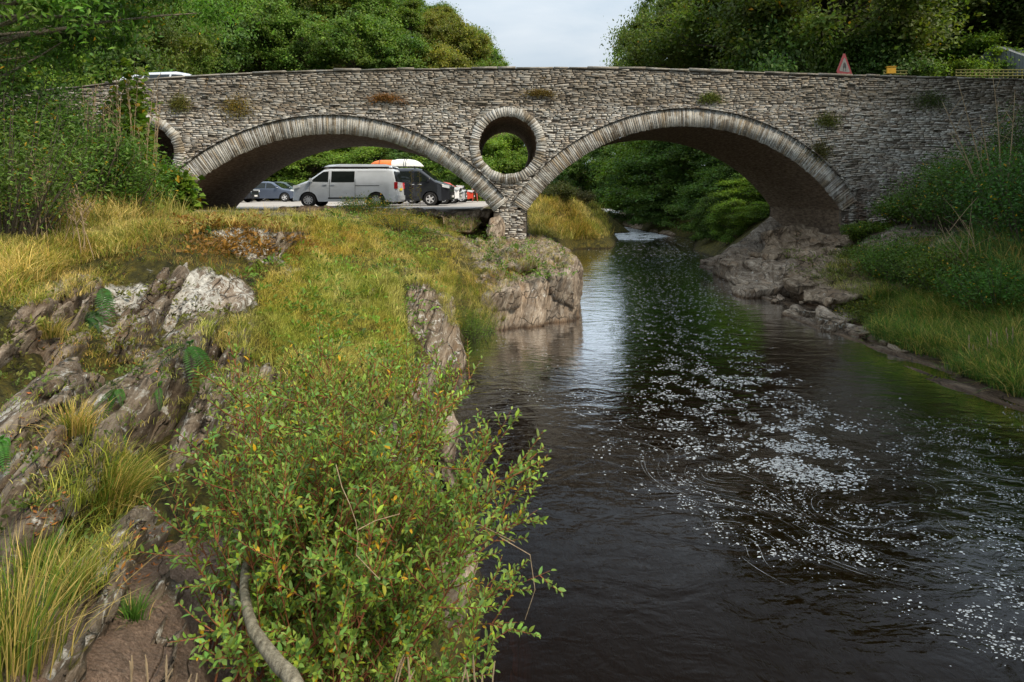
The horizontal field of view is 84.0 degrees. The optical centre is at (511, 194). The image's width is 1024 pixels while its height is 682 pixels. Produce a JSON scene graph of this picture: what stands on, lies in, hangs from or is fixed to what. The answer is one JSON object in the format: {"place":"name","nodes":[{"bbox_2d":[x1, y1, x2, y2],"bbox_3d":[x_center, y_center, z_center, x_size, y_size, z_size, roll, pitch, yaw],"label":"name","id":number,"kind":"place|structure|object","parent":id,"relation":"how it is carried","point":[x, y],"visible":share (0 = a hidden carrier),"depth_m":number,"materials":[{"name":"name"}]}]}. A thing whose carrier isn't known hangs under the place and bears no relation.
{"place":"outdoors","nodes":[
{"label":"outdoors","id":0,"kind":"place"},
{"bbox_2d":[0,53,1023,681],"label":"ground","id":1,"kind":"structure","parent":0,"point":[652,587],"depth_m":6.72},
{"bbox_2d":[0,294,91,373],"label":"slate rib","id":2,"kind":"object","parent":1,"relation":"on","point":[9,351],"visible":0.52,"depth_m":4.76,"materials":[{"name":"stone"}]},
{"bbox_2d":[0,9,99,196],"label":"thicket shrub","id":3,"kind":"object","parent":1,"relation":"on","point":[22,87],"visible":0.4,"depth_m":9.04,"materials":[{"name":"green plant"}]},
{"bbox_2d":[0,407,103,534],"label":"slate rib","id":4,"kind":"object","parent":1,"relation":"on","point":[20,487],"visible":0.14,"depth_m":2.76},
{"bbox_2d":[0,357,104,492],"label":"slate rib","id":5,"kind":"object","parent":1,"relation":"on","point":[70,366],"visible":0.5,"depth_m":3.42,"materials":[{"name":"stone"}]},
{"bbox_2d":[0,28,123,188],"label":"thicket shrub","id":6,"kind":"object","parent":1,"relation":"on","point":[25,92],"visible":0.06,"depth_m":10.57,"materials":[{"name":"green plant"}]},
{"bbox_2d":[0,409,124,589],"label":"slate rib","id":7,"kind":"object","parent":1,"relation":"on","point":[17,520],"visible":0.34,"depth_m":2.80,"materials":[{"name":"stone"}]},
{"bbox_2d":[9,391,127,440],"bbox_3d":[-2.416,1.196,3.099,0.592,0.220,0.561,0,0,0],"label":"grass tuft","id":8,"kind":"object","parent":7,"relation":"on","point":[84,425],"visible":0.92,"depth_m":3.10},
{"bbox_2d":[108,350,176,455],"bbox_3d":[-2.683,1.603,4.115,0.505,0.863,1.495,0,0,-16],"label":"slate rib","id":9,"kind":"object","parent":7,"relation":"on","point":[146,410],"visible":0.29,"depth_m":3.71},
{"bbox_2d":[0,89,125,238],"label":"thicket shrub","id":10,"kind":"object","parent":1,"relation":"on","point":[17,203],"visible":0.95,"depth_m":7.25,"materials":[{"name":"green plant"}]},
{"bbox_2d":[0,504,128,588],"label":"grass tuft","id":11,"kind":"object","parent":1,"relation":"on","point":[36,553],"visible":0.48,"depth_m":2.52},
{"bbox_2d":[2,534,133,608],"bbox_3d":[-1.790,1.495,2.219,0.467,0.221,0.472,0,0,0],"label":"grass tuft","id":12,"kind":"object","parent":1,"relation":"on","point":[90,576],"visible":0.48,"depth_m":2.28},
{"bbox_2d":[44,184,97,261],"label":"dry stalks","id":13,"kind":"object","parent":1,"relation":"on","point":[80,216],"visible":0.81,"depth_m":7.43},
{"bbox_2d":[38,275,104,348],"bbox_3d":[-4.516,1.153,5.728,0.491,0.747,2.006,0,0,-26],"label":"slate rib","id":14,"kind":"object","parent":1,"relation":"on","point":[74,303],"visible":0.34,"depth_m":5.40,"materials":[{"name":"stone"}]},
{"bbox_2d":[1,13,155,92],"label":"broadleaf tree","id":15,"kind":"object","parent":1,"relation":"on","point":[33,73],"visible":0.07,"depth_m":36.38,"materials":[{"name":"green plant"}]},
{"bbox_2d":[0,81,163,209],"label":"thicket shrub","id":16,"kind":"object","parent":1,"relation":"on","point":[70,117],"visible":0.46,"depth_m":9.00,"materials":[{"name":"green plant"}]},
{"bbox_2d":[0,501,177,681],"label":"grass tuft","id":17,"kind":"object","parent":1,"relation":"on","point":[20,637],"visible":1,"depth_m":1.88,"materials":[{"name":"plant"}]},
{"bbox_2d":[42,558,136,681],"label":"slate rib","id":18,"kind":"object","parent":1,"relation":"on","point":[63,672],"visible":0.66,"depth_m":2.04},
{"bbox_2d":[36,504,172,612],"bbox_3d":[-1.927,1.817,2.662,0.358,0.547,1.095,0,0,-11],"label":"slate rib","id":19,"kind":"object","parent":1,"relation":"on","point":[134,514],"visible":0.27,"depth_m":2.77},
{"bbox_2d":[55,39,175,86],"bbox_3d":[-27.611,-5.049,39.194,11.764,12.997,12.034,0,0,18],"label":"broadleaf tree","id":20,"kind":"object","parent":1,"relation":"on","point":[151,59],"visible":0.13,"depth_m":38.53,"materials":[{"name":"green plant"}]},
{"bbox_2d":[59,350,172,481],"bbox_3d":[-2.678,1.560,3.649,0.565,0.753,2.147,0,0,-10],"label":"slate rib","id":21,"kind":"object","parent":1,"relation":"on","point":[98,394],"visible":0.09,"depth_m":3.59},
{"bbox_2d":[67,127,180,214],"bbox_3d":[-6.812,-0.353,9.924,2.003,1.618,1.897,0,0,41],"label":"thicket shrub","id":22,"kind":"object","parent":1,"relation":"on","point":[133,189],"visible":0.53,"depth_m":9.74,"materials":[{"name":"green plant"}]},
{"bbox_2d":[98,73,162,212],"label":"dry stalks","id":23,"kind":"object","parent":1,"relation":"on","point":[129,106],"visible":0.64,"depth_m":10.28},
{"bbox_2d":[97,98,166,204],"bbox_3d":[-7.694,-0.772,11.503,1.166,2.426,1.270,0,0,0],"label":"ivy","id":24,"kind":"object","parent":1,"relation":"on","point":[140,113],"visible":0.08,"depth_m":11.53,"materials":[{"name":"green plant"}]},
{"bbox_2d":[99,55,165,160],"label":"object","id":25,"kind":"object","parent":1,"relation":"on","point":[140,71],"visible":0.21,"depth_m":12.38,"materials":[{"name":"green plant"}]},
{"bbox_2d":[69,429,199,528],"bbox_3d":[-2.118,1.557,3.217,1.091,0.390,0.921,0,0,35],"label":"grass tuft","id":26,"kind":"object","parent":1,"relation":"on","point":[120,478],"visible":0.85,"depth_m":3.16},
{"bbox_2d":[11,231,276,615],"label":"fallen leaves","id":27,"kind":"object","parent":1,"relation":"on","point":[45,510],"visible":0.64,"depth_m":2.78,"materials":[{"name":"brown plant"}]},
{"bbox_2d":[0,0,290,86],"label":"broadleaf tree","id":28,"kind":"object","parent":1,"relation":"on","point":[74,34],"visible":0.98,"depth_m":11.01,"materials":[{"name":"green plant"}]},
{"bbox_2d":[115,579,179,629],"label":"grass tuft","id":29,"kind":"object","parent":1,"relation":"on","point":[134,613],"visible":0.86,"depth_m":2.33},
{"bbox_2d":[108,265,188,365],"bbox_3d":[-4.101,1.426,6.314,0.550,1.103,2.171,0,0,-14],"label":"slate rib","id":30,"kind":"object","parent":1,"relation":"on","point":[152,316],"visible":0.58,"depth_m":6.10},
{"bbox_2d":[77,0,232,74],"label":"broadleaf tree","id":31,"kind":"object","parent":1,"relation":"on","point":[178,44],"visible":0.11,"depth_m":51.79,"materials":[{"name":"green plant"}]},
{"bbox_2d":[149,569,186,681],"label":"slate rib","id":32,"kind":"object","parent":1,"relation":"on","point":[166,584],"visible":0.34,"depth_m":2.50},
{"bbox_2d":[152,164,208,212],"bbox_3d":[-7.593,-0.042,12.675,1.565,1.259,1.466,0,0,0],"label":"maple sapling","id":33,"kind":"object","parent":1,"relation":"on","point":[190,187],"visible":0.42,"depth_m":12.48,"materials":[{"name":"green plant"}]},
{"bbox_2d":[146,0,226,74],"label":"broadleaf tree","id":34,"kind":"object","parent":1,"relation":"on","point":[199,62],"visible":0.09,"depth_m":61.18,"materials":[{"name":"green plant"}]},
{"bbox_2d":[137,262,247,312],"bbox_3d":[-4.225,1.295,7.366,1.435,0.831,1.619,0,0,-29],"label":"white rock","id":35,"kind":"object","parent":1,"relation":"on","point":[224,291],"visible":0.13,"depth_m":7.29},
{"bbox_2d":[158,312,231,361],"bbox_3d":[-3.057,1.540,5.455,0.477,1.005,2.957,0,0,-18],"label":"slate rib","id":36,"kind":"object","parent":1,"relation":"on","point":[216,349],"visible":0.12,"depth_m":4.70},
{"bbox_2d":[149,302,253,456],"bbox_3d":[-2.870,1.560,5.243,0.665,1.078,3.122,0,0,-18],"label":"slate rib","id":37,"kind":"object","parent":1,"relation":"on","point":[177,388],"visible":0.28,"depth_m":4.05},
{"bbox_2d":[151,339,215,391],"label":"fern","id":38,"kind":"object","parent":37,"relation":"on","point":[189,350],"visible":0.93,"depth_m":3.99,"materials":[{"name":"green plant"}]},
{"bbox_2d":[164,340,254,471],"bbox_3d":[-2.517,1.764,4.953,0.517,0.870,2.750,0,0,-18],"label":"slate rib","id":39,"kind":"object","parent":1,"relation":"on","point":[194,424],"visible":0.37,"depth_m":3.99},
{"bbox_2d":[168,0,258,74],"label":"broadleaf tree","id":40,"kind":"object","parent":1,"relation":"on","point":[237,52],"visible":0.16,"depth_m":69.91,"materials":[{"name":"green plant"}]},
{"bbox_2d":[231,0,312,71],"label":"broadleaf tree","id":41,"kind":"object","parent":1,"relation":"on","point":[267,6],"visible":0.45,"depth_m":78.71,"materials":[{"name":"green plant"}]},
{"bbox_2d":[0,176,574,606],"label":"bank grass","id":42,"kind":"structure","parent":1,"relation":"on","point":[26,258],"depth_m":8.02,"materials":[{"name":"plant"}]},
{"bbox_2d":[244,5,337,70],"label":"broadleaf tree","id":43,"kind":"object","parent":1,"relation":"on","point":[299,49],"visible":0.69,"depth_m":79.20,"materials":[{"name":"green plant"}]},
{"bbox_2d":[269,149,355,184],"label":"trees","id":44,"kind":"object","parent":1,"relation":"on","point":[292,170],"visible":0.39,"depth_m":53.05,"materials":[{"name":"green plant"}]},
{"bbox_2d":[136,314,565,681],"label":"willow bush","id":45,"kind":"object","parent":1,"relation":"on","point":[351,594],"visible":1,"depth_m":2.41,"materials":[{"name":"green plant"}]},
{"bbox_2d":[295,0,407,58],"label":"broadleaf tree","id":46,"kind":"object","parent":1,"relation":"on","point":[379,7],"visible":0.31,"depth_m":89.73,"materials":[{"name":"green plant"}]},
{"bbox_2d":[217,201,494,211],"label":"car park","id":47,"kind":"structure","parent":1,"relation":"on","point":[464,206],"depth_m":29.32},
{"bbox_2d":[251,181,293,201],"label":"parked car","id":48,"kind":"object","parent":47,"relation":"on","point":[281,191],"visible":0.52,"depth_m":44.61,"materials":[{"name":"blue paint"}]},
{"bbox_2d":[293,164,404,206],"bbox_3d":[-7.556,-0.419,26.550,4.810,1.946,2.290,0,0,0],"label":"camper van","id":49,"kind":"object","parent":47,"relation":"on","point":[333,183],"visible":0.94,"depth_m":25.63,"materials":[{"name":"silver metal"}]},
{"bbox_2d":[367,166,454,205],"bbox_3d":[-5.497,-0.441,29.298,4.970,1.990,2.290,0,0,2],"label":"camper van","id":50,"kind":"object","parent":47,"relation":"on","point":[433,190],"visible":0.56,"depth_m":28.33,"materials":[{"name":"black paint"}]},
{"bbox_2d":[304,5,408,69],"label":"broadleaf tree","id":51,"kind":"object","parent":1,"relation":"on","point":[333,45],"visible":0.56,"depth_m":78.41,"materials":[{"name":"green plant"}]},
{"bbox_2d":[331,190,399,215],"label":"bramble bush","id":52,"kind":"object","parent":1,"relation":"on","point":[352,205],"visible":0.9,"depth_m":17.42,"materials":[{"name":"green plant"}]},
{"bbox_2d":[278,205,493,227],"bbox_3d":[-4.755,0.803,20.520,8.193,0.881,2.354,0,0,0],"label":"rock ledge","id":53,"kind":"object","parent":1,"relation":"on","point":[485,215],"visible":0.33,"depth_m":19.91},
{"bbox_2d":[341,30,438,68],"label":"broadleaf tree","id":54,"kind":"object","parent":1,"relation":"on","point":[402,53],"visible":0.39,"depth_m":79.23,"materials":[{"name":"green plant"}]},
{"bbox_2d":[349,201,439,233],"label":"gorse bush","id":55,"kind":"object","parent":1,"relation":"on","point":[392,223],"visible":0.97,"depth_m":15.51,"materials":[{"name":"green plant"}]},
{"bbox_2d":[390,0,428,49],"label":"broadleaf tree","id":56,"kind":"object","parent":1,"relation":"on","point":[412,16],"visible":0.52,"depth_m":91.98,"materials":[{"name":"green plant"}]},
{"bbox_2d":[398,274,466,406],"bbox_3d":[-1.438,2.513,9.580,1.288,1.985,4.792,0,0,0],"label":"slate outcrop","id":57,"kind":"object","parent":1,"relation":"on","point":[438,327],"visible":0.38,"depth_m":9.80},
{"bbox_2d":[408,8,459,50],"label":"broadleaf tree","id":58,"kind":"object","parent":1,"relation":"on","point":[441,17],"visible":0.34,"depth_m":101.70,"materials":[{"name":"green plant"}]},
{"bbox_2d":[411,38,472,68],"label":"broadleaf tree","id":59,"kind":"object","parent":1,"relation":"on","point":[444,55],"visible":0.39,"depth_m":79.23,"materials":[{"name":"green plant"}]},
{"bbox_2d":[418,17,496,67],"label":"broadleaf tree","id":60,"kind":"object","parent":1,"relation":"on","point":[471,41],"visible":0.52,"depth_m":90.72,"materials":[{"name":"green plant"}]},
{"bbox_2d":[455,305,501,351],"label":"heather bush","id":61,"kind":"object","parent":1,"relation":"on","point":[473,324],"visible":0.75,"depth_m":11.91,"materials":[{"name":"green plant"}]},
{"bbox_2d":[441,137,527,200],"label":"trees","id":62,"kind":"object","parent":1,"relation":"on","point":[496,155],"visible":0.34,"depth_m":50.86,"materials":[{"name":"green plant"}]},
{"bbox_2d":[0,206,1018,554],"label":"ground cover","id":63,"kind":"object","parent":1,"relation":"on","point":[214,240],"visible":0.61,"depth_m":8.14,"materials":[{"name":"green plant"}]},
{"bbox_2d":[4,66,1023,239],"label":"stone bridge","id":64,"kind":"structure","parent":1,"relation":"on","point":[757,131],"depth_m":18.88,"materials":[{"name":"stone"}]},
{"bbox_2d":[527,193,613,239],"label":"mound grass","id":65,"kind":"structure","parent":1,"relation":"on","point":[579,226],"depth_m":31.80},
{"bbox_2d":[578,141,614,208],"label":"broadleaf tree","id":66,"kind":"object","parent":1,"relation":"on","point":[597,154],"visible":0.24,"depth_m":78.94,"materials":[{"name":"green plant"}]},
{"bbox_2d":[586,140,692,211],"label":"broadleaf tree","id":67,"kind":"object","parent":1,"relation":"on","point":[616,201],"visible":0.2,"depth_m":53.23,"materials":[{"name":"green plant"}]},
{"bbox_2d":[603,0,684,183],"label":"broadleaf tree","id":68,"kind":"object","parent":1,"relation":"on","point":[644,5],"visible":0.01,"depth_m":54.12,"materials":[{"name":"green plant"}]},
{"bbox_2d":[595,140,704,204],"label":"broadleaf tree","id":69,"kind":"object","parent":1,"relation":"on","point":[634,171],"visible":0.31,"depth_m":44.83,"materials":[{"name":"green plant"}]},
{"bbox_2d":[618,183,687,225],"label":"broadleaf tree","id":70,"kind":"object","parent":1,"relation":"on","point":[653,210],"visible":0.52,"depth_m":44.08,"materials":[{"name":"green plant"}]},
{"bbox_2d":[630,143,744,201],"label":"broadleaf tree","id":71,"kind":"object","parent":1,"relation":"on","point":[683,154],"visible":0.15,"depth_m":40.19,"materials":[{"name":"green plant"}]},
{"bbox_2d":[658,185,746,232],"bbox_3d":[12.499,0.860,36.853,6.017,3.247,5.882,0,0,-7],"label":"broadleaf tree","id":72,"kind":"object","parent":1,"relation":"on","point":[683,215],"visible":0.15,"depth_m":36.97,"materials":[{"name":"green plant"}]},
{"bbox_2d":[685,194,740,241],"bbox_3d":[11.056,1.234,30.732,3.431,2.775,3.510,0,0,25],"label":"broadleaf tree","id":73,"kind":"object","parent":1,"relation":"on","point":[700,209],"visible":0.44,"depth_m":30.35,"materials":[{"name":"green plant"}]},
{"bbox_2d":[665,163,763,218],"bbox_3d":[12.750,-0.326,32.825,7.521,3.434,7.353,0,0,-6],"label":"broadleaf tree","id":74,"kind":"object","parent":1,"relation":"on","point":[692,192],"visible":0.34,"depth_m":32.76,"materials":[{"name":"green plant"}]},
{"bbox_2d":[599,0,837,68],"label":"broadleaf tree","id":75,"kind":"object","parent":1,"relation":"on","point":[627,37],"visible":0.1,"depth_m":43.60,"materials":[{"name":"green plant"}]},
{"bbox_2d":[703,198,753,243],"bbox_3d":[10.677,1.236,27.036,3.008,2.279,2.973,0,0,-20],"label":"broadleaf tree","id":76,"kind":"object","parent":1,"relation":"on","point":[720,222],"visible":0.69,"depth_m":26.81,"materials":[{"name":"green plant"}]},
{"bbox_2d":[701,177,765,202],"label":"broadleaf tree","id":77,"kind":"object","parent":1,"relation":"on","point":[757,197],"visible":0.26,"depth_m":29.26,"materials":[{"name":"green plant"}]},
{"bbox_2d":[725,201,769,222],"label":"broadleaf tree","id":78,"kind":"object","parent":1,"relation":"on","point":[758,210],"visible":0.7,"depth_m":24.98,"materials":[{"name":"green plant"}]},
{"bbox_2d":[700,247,798,297],"bbox_3d":[8.376,2.817,19.898,3.498,1.892,6.903,0,0,0],"label":"river rock","id":79,"kind":"object","parent":1,"relation":"on","point":[743,272],"visible":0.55,"depth_m":18.03,"materials":[{"name":"stone"}]},
{"bbox_2d":[712,2,871,190],"bbox_3d":[16.119,-5.405,33.349,10.028,11.218,9.804,0,0,-17],"label":"broadleaf tree","id":80,"kind":"object","parent":1,"relation":"on","point":[784,59],"visible":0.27,"depth_m":30.69,"materials":[{"name":"green plant"}]},
{"bbox_2d":[761,223,861,260],"bbox_3d":[10.523,2.085,20.006,3.314,2.184,5.126,0,0,22],"label":"river rock","id":81,"kind":"object","parent":1,"relation":"on","point":[794,236],"visible":0.4,"depth_m":19.16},
{"bbox_2d":[616,0,1020,75],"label":"broadleaf tree","id":82,"kind":"object","parent":1,"relation":"on","point":[924,17],"visible":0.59,"depth_m":31.45,"materials":[{"name":"green plant"}]},
{"bbox_2d":[748,246,911,306],"bbox_3d":[9.367,2.645,16.896,3.149,2.078,7.048,0,0,9],"label":"river rock","id":83,"kind":"object","parent":1,"relation":"on","point":[799,288],"visible":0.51,"depth_m":15.78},
{"bbox_2d":[836,219,896,242],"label":"bank shrub","id":84,"kind":"object","parent":1,"relation":"on","point":[859,230],"visible":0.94,"depth_m":17.44,"materials":[{"name":"green plant"}]},
{"bbox_2d":[830,294,906,323],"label":"bank shrub","id":85,"kind":"object","parent":1,"relation":"on","point":[861,313],"visible":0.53,"depth_m":13.35,"materials":[{"name":"green plant"}]},
{"bbox_2d":[809,22,957,75],"bbox_3d":[19.299,-5.558,31.534,7.843,7.602,8.022,0,0,22],"label":"broadleaf tree","id":86,"kind":"object","parent":1,"relation":"on","point":[878,65],"visible":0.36,"depth_m":29.38,"materials":[{"name":"green plant"}]},
{"bbox_2d":[836,229,934,282],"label":"bank shrub","id":87,"kind":"object","parent":1,"relation":"on","point":[889,246],"visible":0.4,"depth_m":14.73,"materials":[{"name":"green plant"}]},
{"bbox_2d":[865,184,936,224],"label":"bank shrub","id":88,"kind":"object","parent":1,"relation":"on","point":[893,218],"visible":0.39,"depth_m":17.01,"materials":[{"name":"green plant"}]},
{"bbox_2d":[855,238,952,290],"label":"bank shrub","id":89,"kind":"object","parent":1,"relation":"on","point":[886,273],"visible":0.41,"depth_m":14.01,"materials":[{"name":"green plant"}]},
{"bbox_2d":[810,215,1023,397],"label":"river grass","id":90,"kind":"structure","parent":1,"relation":"on","point":[938,327],"depth_m":11.25,"materials":[{"name":"plant"}]},
{"bbox_2d":[870,150,982,231],"bbox_3d":[11.675,-0.080,15.680,2.883,2.296,3.067,0,0,-32],"label":"bank shrub","id":91,"kind":"object","parent":1,"relation":"on","point":[903,202],"visible":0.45,"depth_m":15.64,"materials":[{"name":"green plant"}]},
{"bbox_2d":[834,0,1023,75],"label":"broadleaf tree","id":92,"kind":"object","parent":1,"relation":"on","point":[995,14],"visible":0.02,"depth_m":34.31,"materials":[{"name":"green plant"}]},
{"bbox_2d":[892,234,1005,298],"bbox_3d":[10.011,1.655,13.009,2.448,1.547,2.579,0,0,0],"label":"bank shrub","id":93,"kind":"object","parent":1,"relation":"on","point":[933,261],"visible":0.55,"depth_m":12.88,"materials":[{"name":"green plant"}]},
{"bbox_2d":[901,133,1023,216],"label":"bank shrub","id":94,"kind":"object","parent":1,"relation":"on","point":[959,155],"visible":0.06,"depth_m":15.93,"materials":[{"name":"green plant"}]},
{"bbox_2d":[915,135,1023,234],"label":"bank shrub","id":95,"kind":"object","parent":1,"relation":"on","point":[958,178],"visible":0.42,"depth_m":14.11,"materials":[{"name":"green plant"}]},
{"bbox_2d":[920,253,1023,318],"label":"bank shrub","id":96,"kind":"object","parent":1,"relation":"on","point":[990,286],"visible":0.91,"depth_m":11.46,"materials":[{"name":"green plant"}]},
{"bbox_2d":[925,28,1023,78],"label":"broadleaf tree","id":97,"kind":"object","parent":1,"relation":"on","point":[973,52],"visible":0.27,"depth_m":32.24,"materials":[{"name":"green plant"}]},
{"bbox_2d":[942,75,1018,223],"bbox_3d":[11.191,-0.884,13.526,1.833,4.020,0.822,0,0,17],"label":"bare bush","id":98,"kind":"object","parent":1,"relation":"on","point":[971,170],"visible":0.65,"depth_m":13.49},
{"bbox_2d":[940,0,1023,77],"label":"broadleaf tree","id":99,"kind":"object","parent":1,"relation":"on","point":[1008,28],"visible":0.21,"depth_m":33.26,"materials":[{"name":"green plant"}]},
{"bbox_2d":[946,142,1023,246],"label":"bank shrub","id":100,"kind":"object","parent":1,"relation":"on","point":[1012,213],"visible":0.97,"depth_m":12.63,"materials":[{"name":"green plant"}]},
{"bbox_2d":[959,45,1023,78],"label":"cottage","id":101,"kind":"structure","parent":1,"relation":"on","point":[1016,55],"depth_m":31.24,"materials":[{"name":"stone"}]},
{"bbox_2d":[966,93,1023,171],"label":"bank shrub","id":102,"kind":"object","parent":1,"relation":"on","point":[1015,136],"visible":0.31,"depth_m":16.37,"materials":[{"name":"green plant"}]},
{"bbox_2d":[421,0,665,156],"label":"sky","id":103,"kind":"structure","parent":0,"point":[531,33],"materials":[{"name":"white"}]},
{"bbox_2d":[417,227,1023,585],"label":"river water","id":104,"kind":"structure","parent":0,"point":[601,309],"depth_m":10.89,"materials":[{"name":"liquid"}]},
{"bbox_2d":[435,542,477,634],"bbox_3d":[-0.363,2.718,3.801,0.286,0.906,0.385,0,0,0],"label":"shore boulder","id":105,"kind":"object","parent":104,"relation":"in","point":[453,595],"visible":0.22,"depth_m":3.66,"materials":[{"name":"stone"}]},
{"bbox_2d":[458,236,583,356],"bbox_3d":[0.262,2.541,15.235,3.647,2.689,5.600,0,0,0],"label":"rock outcrop","id":106,"kind":"object","parent":104,"relation":"in","point":[533,310],"visible":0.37,"depth_m":13.69,"materials":[{"name":"stone"}]},
{"bbox_2d":[480,285,521,311],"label":"ledge block","id":107,"kind":"structure","parent":106,"relation":"on","point":[507,298],"depth_m":12.77,"materials":[{"name":"stone"}]},
{"bbox_2d":[547,271,574,308],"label":"ledge block","id":108,"kind":"structure","parent":106,"relation":"on","point":[561,289],"depth_m":13.57,"materials":[{"name":"stone"}]},
{"bbox_2d":[479,234,1023,665],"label":"river foam","id":109,"kind":"object","parent":104,"relation":"on","point":[777,461],"visible":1,"depth_m":6.34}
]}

